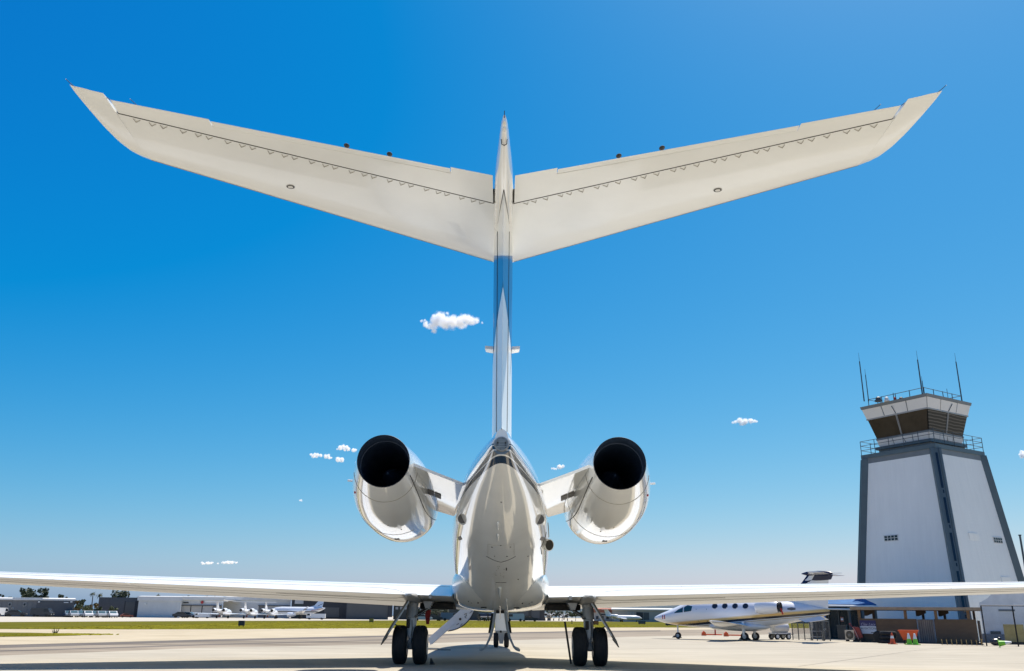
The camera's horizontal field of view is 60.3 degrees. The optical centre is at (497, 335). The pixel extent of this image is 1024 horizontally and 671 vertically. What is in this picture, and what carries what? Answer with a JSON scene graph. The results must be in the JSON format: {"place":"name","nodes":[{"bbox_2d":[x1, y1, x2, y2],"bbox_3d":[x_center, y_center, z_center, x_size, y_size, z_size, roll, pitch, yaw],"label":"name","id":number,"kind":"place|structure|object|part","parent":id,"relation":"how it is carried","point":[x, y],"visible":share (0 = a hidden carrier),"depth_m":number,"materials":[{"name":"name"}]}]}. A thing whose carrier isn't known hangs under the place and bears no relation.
{"place":"outdoors","nodes":[
{"label":"outdoors","id":0,"kind":"place"},
{"bbox_2d":[0,616,796,644],"bbox_3d":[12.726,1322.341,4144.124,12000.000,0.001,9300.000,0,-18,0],"label":"ground","id":1,"kind":"structure","parent":0,"point":[127,635],"depth_m":53.11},
{"bbox_2d":[0,632,73,636],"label":"grass verge","id":2,"kind":"object","parent":1,"relation":"on","point":[8,633],"depth_m":46.43,"materials":[{"name":"plant"}]},
{"bbox_2d":[0,616,609,621],"bbox_3d":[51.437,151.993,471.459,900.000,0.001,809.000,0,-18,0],"label":"ramp","id":3,"kind":"structure","parent":1,"relation":"on","point":[42,619],"depth_m":165.42,"materials":[{"name":"concrete"}]},
{"bbox_2d":[0,608,7,616],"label":"parked van","id":4,"kind":"object","parent":3,"relation":"on","point":[3,611],"visible":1,"depth_m":195.81,"materials":[{"name":"white"}]},
{"bbox_2d":[5,610,27,616],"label":"parked car","id":5,"kind":"object","parent":3,"relation":"on","point":[14,612],"visible":1,"depth_m":197.01,"materials":[{"name":"grey"}]},
{"bbox_2d":[19,587,35,597],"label":"leafy tree","id":6,"kind":"object","parent":3,"relation":"on","point":[29,593],"visible":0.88,"depth_m":239.44,"materials":[{"name":"green plant"}]},
{"bbox_2d":[0,597,75,616],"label":"hangar","id":7,"kind":"structure","parent":3,"relation":"on","point":[59,608],"depth_m":202.96,"materials":[{"name":"grey metal"}]},
{"bbox_2d":[35,588,48,597],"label":"leafy tree","id":8,"kind":"object","parent":3,"relation":"on","point":[45,592],"visible":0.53,"depth_m":242.44,"materials":[{"name":"green plant"}]},
{"bbox_2d":[30,608,54,616],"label":"parked van","id":9,"kind":"object","parent":3,"relation":"on","point":[46,612],"visible":1,"depth_m":196.07,"materials":[{"name":"grey"}]},
{"bbox_2d":[68,611,78,616],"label":"parked car","id":10,"kind":"object","parent":3,"relation":"on","point":[73,613],"visible":0.88,"depth_m":195.68,"materials":[{"name":"silver metal"}]},
{"bbox_2d":[74,600,79,616],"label":"leafy tree","id":11,"kind":"object","parent":3,"relation":"on","point":[76,603],"visible":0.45,"depth_m":229.56,"materials":[{"name":"green plant"}]},
{"bbox_2d":[75,599,85,609],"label":"leafy tree","id":12,"kind":"object","parent":3,"relation":"on","point":[82,601],"visible":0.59,"depth_m":225.88,"materials":[{"name":"green plant"}]},
{"bbox_2d":[76,604,92,616],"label":"leafy tree","id":13,"kind":"object","parent":3,"relation":"on","point":[85,608],"visible":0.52,"depth_m":212.32,"materials":[{"name":"green plant"}]},
{"bbox_2d":[82,611,93,616],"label":"parked car","id":14,"kind":"object","parent":3,"relation":"on","point":[87,613],"visible":0.96,"depth_m":195.56,"materials":[{"name":"white"}]},
{"bbox_2d":[88,603,98,610],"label":"leafy tree","id":15,"kind":"object","parent":3,"relation":"on","point":[96,605],"visible":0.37,"depth_m":218.14,"materials":[{"name":"green plant"}]},
{"bbox_2d":[95,611,106,617],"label":"parked car","id":16,"kind":"object","parent":3,"relation":"on","point":[100,613],"visible":1,"depth_m":195.72,"materials":[{"name":"silver metal"}]},
{"bbox_2d":[107,611,117,617],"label":"parked car","id":17,"kind":"object","parent":3,"relation":"on","point":[112,613],"visible":0.98,"depth_m":195.78,"materials":[{"name":"white"}]},
{"bbox_2d":[108,606,117,616],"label":"shrub","id":18,"kind":"object","parent":3,"relation":"on","point":[111,608],"visible":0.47,"depth_m":215.90,"materials":[{"name":"green plant"}]},
{"bbox_2d":[98,597,139,616],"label":"slate hangar","id":19,"kind":"structure","parent":3,"relation":"on","point":[127,605],"depth_m":227.86,"materials":[{"name":"metal"}]},
{"bbox_2d":[124,602,134,615],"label":"hangar door","id":20,"kind":"structure","parent":19,"relation":"in","point":[129,606],"depth_m":227.51,"materials":[{"name":"metal"}]},
{"bbox_2d":[110,590,129,596],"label":"leafy tree","id":21,"kind":"object","parent":3,"relation":"on","point":[122,593],"visible":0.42,"depth_m":251.36,"materials":[{"name":"green plant"}]},
{"bbox_2d":[120,613,132,617],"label":"parked car","id":22,"kind":"object","parent":3,"relation":"on","point":[125,615],"visible":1,"depth_m":205.61,"materials":[{"name":"brown"}]},
{"bbox_2d":[137,596,182,617],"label":"white hangar","id":23,"kind":"structure","parent":3,"relation":"on","point":[158,606],"depth_m":222.01,"materials":[{"name":"metal"}]},
{"bbox_2d":[172,612,190,617],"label":"parked car","id":24,"kind":"object","parent":3,"relation":"on","point":[178,614],"visible":1,"depth_m":214.87,"materials":[{"name":"grey"}]},
{"bbox_2d":[181,612,195,617],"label":"parked car","id":25,"kind":"object","parent":3,"relation":"on","point":[192,614],"visible":0.59,"depth_m":216.84,"materials":[{"name":"silver metal"}]},
{"bbox_2d":[195,613,210,617],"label":"parked truck","id":26,"kind":"object","parent":3,"relation":"on","point":[197,615],"visible":0.86,"depth_m":214.21,"materials":[{"name":"white"}]},
{"bbox_2d":[180,596,231,617],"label":"open fronted hangar","id":27,"kind":"structure","parent":3,"relation":"on","point":[196,604],"depth_m":246.05,"materials":[{"name":"white metal"}]},
{"bbox_2d":[181,606,190,611],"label":"sliding door","id":28,"kind":"structure","parent":27,"relation":"in","point":[183,608],"depth_m":245.64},
{"bbox_2d":[191,606,201,613],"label":"sliding door","id":29,"kind":"structure","parent":27,"relation":"in","point":[195,609],"depth_m":245.58,"materials":[{"name":"metal"}]},
{"bbox_2d":[202,606,212,616],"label":"sliding door","id":30,"kind":"structure","parent":27,"relation":"in","point":[206,609],"depth_m":245.52,"materials":[{"name":"metal"}]},
{"bbox_2d":[205,601,248,617],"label":"parked jet","id":31,"kind":"object","parent":3,"relation":"on","point":[223,611],"visible":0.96,"depth_m":215.38,"materials":[{"name":"white"}]},
{"bbox_2d":[225,602,264,618],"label":"parked jet","id":32,"kind":"object","parent":3,"relation":"on","point":[252,612],"visible":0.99,"depth_m":217.87,"materials":[{"name":"white"}]},
{"bbox_2d":[222,596,291,617],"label":"gabled hangar","id":33,"kind":"structure","parent":3,"relation":"on","point":[235,605],"depth_m":262.27,"materials":[{"name":"white metal"}]},
{"bbox_2d":[266,606,276,616],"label":"sliding door","id":34,"kind":"structure","parent":33,"relation":"in","point":[268,607],"depth_m":261.93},
{"bbox_2d":[277,606,289,616],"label":"sliding door","id":35,"kind":"structure","parent":33,"relation":"in","point":[278,606],"depth_m":261.23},
{"bbox_2d":[260,602,289,618],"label":"parked jet","id":36,"kind":"object","parent":3,"relation":"on","point":[272,612],"visible":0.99,"depth_m":219.51,"materials":[{"name":"white"}]},
{"bbox_2d":[273,601,324,618],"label":"parked airliner","id":37,"kind":"object","parent":3,"relation":"on","point":[299,611],"visible":0.77,"depth_m":233.33,"materials":[{"name":"paint"}]},
{"bbox_2d":[306,613,325,619],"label":"parked truck","id":38,"kind":"object","parent":3,"relation":"on","point":[310,616],"visible":1,"depth_m":207.36,"materials":[{"name":"white"}]},
{"bbox_2d":[291,600,346,618],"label":"charcoal hangar","id":39,"kind":"structure","parent":3,"relation":"on","point":[334,610],"depth_m":248.42,"materials":[{"name":"metal"}]},
{"bbox_2d":[324,607,338,616],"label":"hangar door","id":40,"kind":"structure","parent":39,"relation":"in","point":[329,611],"depth_m":248.17,"materials":[{"name":"metal"}]},
{"bbox_2d":[346,603,392,619],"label":"grey door hangar","id":41,"kind":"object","parent":3,"relation":"on","point":[366,611],"depth_m":240.44,"materials":[{"name":"metal"}]},
{"bbox_2d":[347,603,387,617],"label":"hangar door","id":42,"kind":"structure","parent":41,"relation":"in","point":[353,609],"depth_m":240.54,"materials":[{"name":"metal"}]},
{"bbox_2d":[434,609,448,619],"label":"leafy tree","id":43,"kind":"object","parent":3,"relation":"on","point":[440,611],"visible":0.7,"depth_m":251.76,"materials":[{"name":"green plant"}]},
{"bbox_2d":[393,606,491,619],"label":"dark office block","id":44,"kind":"structure","parent":3,"relation":"on","point":[396,610],"depth_m":259.50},
{"bbox_2d":[508,610,544,620],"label":"dark shed","id":45,"kind":"structure","parent":3,"relation":"on","point":[539,615],"depth_m":276.45,"materials":[{"name":"metal"}]},
{"bbox_2d":[531,611,539,617],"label":"roller door","id":46,"kind":"structure","parent":45,"relation":"in","point":[535,614],"depth_m":276.38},
{"bbox_2d":[545,613,561,620],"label":"parked jet","id":47,"kind":"object","parent":3,"relation":"on","point":[549,615],"visible":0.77,"depth_m":283.78,"materials":[{"name":"white"}]},
{"bbox_2d":[564,611,571,620],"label":"leafy tree","id":48,"kind":"object","parent":3,"relation":"on","point":[570,614],"visible":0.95,"depth_m":285.55,"materials":[{"name":"green plant"}]},
{"bbox_2d":[558,613,578,620],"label":"parked jet","id":49,"kind":"object","parent":3,"relation":"on","point":[562,615],"visible":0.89,"depth_m":285.01,"materials":[{"name":"white"}]},
{"bbox_2d":[593,608,611,621],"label":"red roofed terminal","id":50,"kind":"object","parent":3,"relation":"on","point":[603,614],"visible":0.47,"depth_m":273.44,"materials":[{"name":"beige metal"}]},
{"bbox_2d":[611,608,672,621],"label":"beige hangar","id":51,"kind":"structure","parent":3,"relation":"on","point":[647,614],"depth_m":268.84,"materials":[{"name":"metal"}]},
{"bbox_2d":[0,620,808,628],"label":"grass strip","id":52,"kind":"object","parent":1,"relation":"on","point":[9,625],"depth_m":118.34,"materials":[{"name":"plant"}]},
{"bbox_2d":[238,621,244,626],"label":"taxiway sign","id":53,"kind":"object","parent":52,"relation":"on","point":[241,623],"visible":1,"depth_m":78.61,"materials":[{"name":"black"}]},
{"bbox_2d":[0,621,652,636],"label":"grass","id":54,"kind":"structure","parent":52,"relation":"on","point":[277,625],"depth_m":83.39,"materials":[{"name":"plant"}]},
{"bbox_2d":[417,614,431,620],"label":"parked car","id":55,"kind":"object","parent":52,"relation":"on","point":[421,616],"visible":0.35,"depth_m":204.02,"materials":[{"name":"silver metal"}]},
{"bbox_2d":[425,614,442,620],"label":"parked car","id":56,"kind":"object","parent":52,"relation":"on","point":[436,617],"visible":0.64,"depth_m":207.07,"materials":[{"name":"grey"}]},
{"bbox_2d":[441,612,455,620],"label":"parked van","id":57,"kind":"object","parent":52,"relation":"on","point":[444,616],"visible":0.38,"depth_m":209.78,"materials":[{"name":"blue"}]},
{"bbox_2d":[477,613,486,620],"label":"parked van","id":58,"kind":"object","parent":52,"relation":"on","point":[481,616],"visible":0.9,"depth_m":214.75,"materials":[{"name":"grey"}]},
{"bbox_2d":[509,613,523,620],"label":"parked van","id":59,"kind":"object","parent":52,"relation":"on","point":[520,617],"visible":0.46,"depth_m":221.17,"materials":[{"name":"blue metal"}]},
{"bbox_2d":[523,615,537,620],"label":"parked car","id":60,"kind":"object","parent":52,"relation":"on","point":[529,618],"visible":0.82,"depth_m":223.88,"materials":[{"name":"grey"}]},
{"bbox_2d":[604,609,641,621],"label":"parked jet","id":61,"kind":"object","parent":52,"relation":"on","point":[622,617],"visible":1,"depth_m":254.86,"materials":[{"name":"white"}]},
{"bbox_2d":[0,628,809,654],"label":"taxiway","id":62,"kind":"structure","parent":1,"relation":"on","point":[449,638],"depth_m":37.58,"materials":[{"name":"concrete"}]},
{"bbox_2d":[0,637,481,650],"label":"oil streak","id":63,"kind":"object","parent":62,"relation":"on","point":[191,645],"visible":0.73,"depth_m":31.54,"materials":[{"name":"liquid"}]},
{"bbox_2d":[0,630,659,647],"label":"taxiway edge","id":64,"kind":"object","parent":62,"relation":"on","point":[65,644],"visible":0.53,"depth_m":37.71,"materials":[{"name":"concrete"}]},
{"bbox_2d":[0,634,1023,670],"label":"apron","id":65,"kind":"object","parent":1,"relation":"on","point":[701,653],"visible":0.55,"depth_m":24.87,"materials":[{"name":"concrete"}]},
{"bbox_2d":[0,79,1023,665],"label":"business jet","id":66,"kind":"object","parent":65,"relation":"on","point":[500,503],"visible":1,"depth_m":14.92,"materials":[{"name":"white paint"}]},
{"bbox_2d":[381,600,408,644],"bbox_3d":[-2.436,6.893,21.209,0.726,1.020,1.214,0,-18,0],"label":"landing gear door","id":67,"kind":"structure","parent":66,"relation":"in","point":[407,602],"depth_m":20.69,"materials":[{"name":"metal"}]},
{"bbox_2d":[425,610,430,623],"bbox_3d":[-1.728,7.004,21.929,0.150,0.340,0.030,0,-18,0],"label":"warning streamer","id":68,"kind":"object","parent":66,"relation":"hanging from","point":[427,615],"visible":0.85,"depth_m":21.92,"materials":[{"name":"red"}]},
{"bbox_2d":[479,610,495,650],"bbox_3d":[-0.230,7.304,21.938,0.414,0.996,1.562,0,-18,0],"label":"bay door","id":69,"kind":"structure","parent":66,"relation":"in","point":[493,615],"depth_m":21.26,"materials":[{"name":"grey paint"}]},
{"bbox_2d":[504,610,519,651],"bbox_3d":[0.360,7.309,21.934,0.414,0.996,1.562,0,-18,0],"label":"bay door","id":70,"kind":"structure","parent":66,"relation":"in","point":[508,627],"depth_m":21.25,"materials":[{"name":"grey paint"}]},
{"bbox_2d":[591,602,618,646],"bbox_3d":[2.564,6.936,21.180,0.726,1.020,1.214,0,-18,0],"label":"landing gear door","id":71,"kind":"structure","parent":66,"relation":"in","point":[593,604],"depth_m":20.66,"materials":[{"name":"metal"}]},
{"bbox_2d":[564,621,571,663],"bbox_3d":[1.728,7.525,21.605,0.195,0.988,0.051,-6,-19,20],"label":"pole","id":72,"kind":"object","parent":65,"relation":"on","point":[567,639],"visible":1,"depth_m":21.59,"materials":[{"name":"black"}]},
{"bbox_2d":[701,629,721,635],"bbox_3d":[14.376,19.746,59.167,1.376,0.761,0.200,0,-18,0],"label":"tow bar","id":73,"kind":"object","parent":65,"relation":"on","point":[703,633],"visible":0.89,"depth_m":59.02,"materials":[{"name":"red metal"}]},
{"bbox_2d":[654,571,844,640],"bbox_3d":[14.320,14.712,47.940,8.198,3.568,9.503,6,-18,-16],"label":"light jet","id":74,"kind":"object","parent":65,"relation":"on","point":[753,617],"visible":0.96,"depth_m":47.01,"materials":[{"name":"paint"}]},
{"bbox_2d":[768,624,793,639],"bbox_3d":[16.517,17.111,51.151,1.583,1.004,0.636,8,-19,-22],"label":"tank trailer","id":75,"kind":"object","parent":65,"relation":"on","point":[778,632],"visible":0.95,"depth_m":50.85,"materials":[{"name":"grey"}]},
{"bbox_2d":[791,621,830,640],"bbox_3d":[17.655,16.645,49.728,0.066,1.041,3.158,7,-19,-20],"label":"fence","id":76,"kind":"object","parent":65,"relation":"on","point":[810,630],"visible":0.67,"depth_m":49.38,"materials":[{"name":"grey metal"}]},
{"bbox_2d":[809,622,812,635],"bbox_3d":[18.342,17.244,51.485,0.180,0.980,0.150,0,-18,0],"label":"meter box","id":77,"kind":"object","parent":65,"relation":"on","point":[811,624],"visible":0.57,"depth_m":51.49,"materials":[{"name":"grey metal"}]},
{"bbox_2d":[810,629,825,640],"bbox_3d":[17.981,16.749,49.370,0.808,0.631,0.499,-1,-18,6],"label":"steel trolley","id":78,"kind":"object","parent":65,"relation":"on","point":[812,636],"visible":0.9,"depth_m":49.47,"materials":[{"name":"metal"}]},
{"bbox_2d":[819,610,858,638],"bbox_3d":[21.048,17.763,54.282,2.560,1.744,0.074,-16,-24,41],"label":"screen fence","id":79,"kind":"object","parent":65,"relation":"on","point":[833,617],"visible":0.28,"depth_m":54.41,"materials":[{"name":"grey metal"}]},
{"bbox_2d":[837,625,846,638],"bbox_3d":[20.112,17.280,51.376,0.540,0.780,0.540,-9,-20,28],"label":"steel cabinet","id":80,"kind":"object","parent":65,"relation":"on","point":[841,629],"visible":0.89,"depth_m":51.17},
{"bbox_3d":[19.889,17.241,51.209,0.235,0.690,0.014,-9,-20,28],"label":"door","id":81,"kind":"part","parent":80,"relation":"part of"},
{"bbox_3d":[20.093,17.208,51.100,0.218,0.690,0.014,-9,-20,28],"label":"door","id":82,"kind":"part","parent":80,"relation":"part of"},
{"bbox_2d":[812,599,877,638],"bbox_3d":[21.137,17.325,54.263,3.542,2.570,2.754,0,-18,0],"label":"blue canopy","id":83,"kind":"object","parent":65,"relation":"on","point":[844,604],"visible":0.36,"depth_m":53.52,"materials":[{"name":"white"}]},
{"bbox_2d":[845,630,855,641],"bbox_3d":[19.317,16.428,48.232,0.500,0.580,0.378,-15,-24,41],"label":"fan unit","id":84,"kind":"object","parent":65,"relation":"on","point":[850,635],"visible":0.99,"depth_m":48.12,"materials":[{"name":"beige metal"}]},
{"bbox_2d":[849,623,864,641],"bbox_3d":[19.336,15.945,47.334,0.736,0.956,0.522,-9,-20,28],"label":"red cart","id":85,"kind":"object","parent":65,"relation":"on","point":[858,633],"visible":0.98,"depth_m":47.12,"materials":[{"name":"red"}]},
{"bbox_2d":[873,631,896,642],"bbox_3d":[19.875,15.425,45.097,1.080,0.596,0.814,-32,-37,60],"label":"tyre stack","id":86,"kind":"object","parent":65,"relation":"on","point":[881,636],"visible":0.84,"depth_m":44.82,"materials":[{"name":"rubber"}]},
{"bbox_2d":[888,633,895,643],"bbox_3d":[19.400,14.889,43.319,0.340,0.530,0.340,0,-18,0],"label":"traffic cone","id":87,"kind":"object","parent":65,"relation":"on","point":[892,640],"visible":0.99,"depth_m":43.24,"materials":[{"name":"orange plastic"}]},
{"bbox_2d":[904,633,911,644],"bbox_3d":[19.930,14.699,42.708,0.340,0.530,0.340,0,-18,0],"label":"traffic cone","id":88,"kind":"object","parent":65,"relation":"on","point":[909,641],"visible":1,"depth_m":42.62,"materials":[{"name":"plastic"}]},
{"bbox_2d":[850,607,982,643],"bbox_3d":[22.495,15.484,47.160,6.314,1.790,2.760,-9,-20,28],"label":"timber shelter","id":89,"kind":"object","parent":65,"relation":"on","point":[958,630],"visible":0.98,"depth_m":45.98,"materials":[{"name":"brown wood"}]},
{"bbox_2d":[859,620,876,633],"bbox_3d":[19.904,15.659,47.348,0.807,0.680,0.029,-9,-20,28],"label":"sign","id":90,"kind":"object","parent":89,"relation":"attached to","point":[867,626],"visible":1,"depth_m":47.34,"materials":[{"name":"grey"}]},
{"bbox_2d":[912,633,920,644],"bbox_3d":[20.152,14.651,42.549,0.340,0.530,0.340,0,-18,0],"label":"traffic cone","id":91,"kind":"object","parent":65,"relation":"on","point":[915,641],"visible":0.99,"depth_m":42.46,"materials":[{"name":"plastic"}]},
{"bbox_2d":[941,639,982,644],"bbox_3d":[22.544,14.854,42.774,1.900,0.328,0.079,-9,-20,28],"label":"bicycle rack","id":92,"kind":"object","parent":65,"relation":"on","point":[961,642],"visible":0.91,"depth_m":42.80,"materials":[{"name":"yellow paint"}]},
{"bbox_2d":[979,593,1023,642],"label":"service shed","id":93,"kind":"structure","parent":65,"relation":"on","point":[995,618],"depth_m":48.75,"materials":[{"name":"grey metal"}]},
{"bbox_2d":[980,605,1023,646],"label":"fence","id":94,"kind":"object","parent":65,"relation":"on","point":[1013,618],"visible":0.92,"depth_m":41.98,"materials":[{"name":"black"}]},
{"bbox_2d":[997,640,1011,647],"bbox_3d":[22.619,13.698,39.287,0.530,0.340,0.340,-17,-24,25],"label":"traffic cone","id":95,"kind":"object","parent":65,"relation":"on","point":[1001,643],"visible":1,"depth_m":39.24,"materials":[{"name":"plastic"}]},
{"bbox_2d":[1003,624,1023,644],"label":"yellow cabinet","id":96,"kind":"object","parent":65,"relation":"on","point":[1009,632],"visible":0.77,"depth_m":45.51,"materials":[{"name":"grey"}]},
{"bbox_3d":[26.839,15.341,45.434,0.530,0.800,0.018,-9,-20,28],"label":"door","id":97,"kind":"part","parent":96,"relation":"part of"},
{"bbox_2d":[1018,535,1023,563],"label":"lamp pole","id":98,"kind":"object","parent":65,"relation":"on","point":[1021,545],"visible":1,"depth_m":42.79,"materials":[{"name":"grey metal"}]},
{"bbox_2d":[0,0,1023,614],"label":"sky","id":99,"kind":"structure","parent":0,"point":[196,370],"materials":[{"name":"blue"}]},
{"bbox_2d":[392,605,678,617],"bbox_3d":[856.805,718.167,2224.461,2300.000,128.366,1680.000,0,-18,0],"label":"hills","id":100,"kind":"structure","parent":0,"point":[672,606],"depth_m":2090.76,"materials":[{"name":"plant"}]},
{"bbox_2d":[898,630,918,643],"bbox_3d":[20.746,15.192,44.444,0.920,0.657,0.680,-9,-20,28],"label":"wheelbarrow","id":101,"kind":"object","parent":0,"point":[903,633],"visible":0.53,"depth_m":44.29,"materials":[{"name":"orange plastic"}]},
{"bbox_2d":[857,351,1023,640],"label":"control tower","id":102,"kind":"structure","parent":0,"point":[930,508],"depth_m":57.31,"materials":[{"name":"white concrete"}]},
{"bbox_2d":[868,415,900,438],"bbox_3d":[26.657,6.342,60.705,0.362,1.445,2.183,11,-21,-30],"label":"cab window","id":103,"kind":"structure","parent":102,"relation":"in","point":[885,426],"depth_m":60.64,"materials":[{"name":"glass"}]},
{"bbox_2d":[884,534,898,541],"bbox_3d":[25.765,13.252,57.682,0.071,0.420,1.040,11,-21,-30],"label":"window","id":104,"kind":"structure","parent":102,"relation":"in","point":[887,538],"depth_m":57.65,"materials":[{"name":"black glass"}]},
{"bbox_2d":[897,409,927,433],"bbox_3d":[27.850,5.771,58.873,0.362,1.445,2.183,11,-21,-30],"label":"cab window","id":105,"kind":"structure","parent":102,"relation":"in","point":[914,421],"depth_m":58.90,"materials":[{"name":"glass"}]},
{"bbox_2d":[928,409,946,432],"bbox_3d":[29.193,5.689,58.571,2.183,1.445,0.362,11,-21,-30],"label":"cab window","id":106,"kind":"structure","parent":102,"relation":"in","point":[936,419],"depth_m":58.59,"materials":[{"name":"brown glass"}]},
{"bbox_2d":[947,413,966,435],"bbox_3d":[31.111,6.069,59.702,2.183,1.445,0.362,11,-21,-30],"label":"cab window","id":107,"kind":"structure","parent":102,"relation":"in","point":[956,423],"depth_m":59.66,"materials":[{"name":"brown glass"}]},
{"bbox_2d":[968,533,978,539],"bbox_3d":[30.006,12.672,55.558,1.040,0.420,0.060,11,-21,-30],"label":"window","id":108,"kind":"structure","parent":102,"relation":"in","point":[972,536],"depth_m":55.52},
{"bbox_2d":[992,537,1002,543],"bbox_3d":[32.253,13.208,56.837,1.040,0.420,0.071,11,-21,-30],"label":"window","id":109,"kind":"structure","parent":102,"relation":"in","point":[998,540],"depth_m":56.81,"materials":[{"name":"grey glass"}]},
{"bbox_2d":[1001,577,1010,581],"bbox_3d":[32.174,15.496,55.785,1.040,0.420,0.060,11,-21,-30],"label":"window","id":110,"kind":"structure","parent":102,"relation":"in","point":[1004,579],"depth_m":55.77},
{"bbox_2d":[990,637,1002,645],"bbox_3d":[24.281,14.871,42.856,0.680,0.393,0.400,0,-18,0],"label":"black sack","id":111,"kind":"object","parent":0,"point":[994,641],"visible":0.8,"depth_m":42.74,"materials":[{"name":"black plastic"}]}
]}

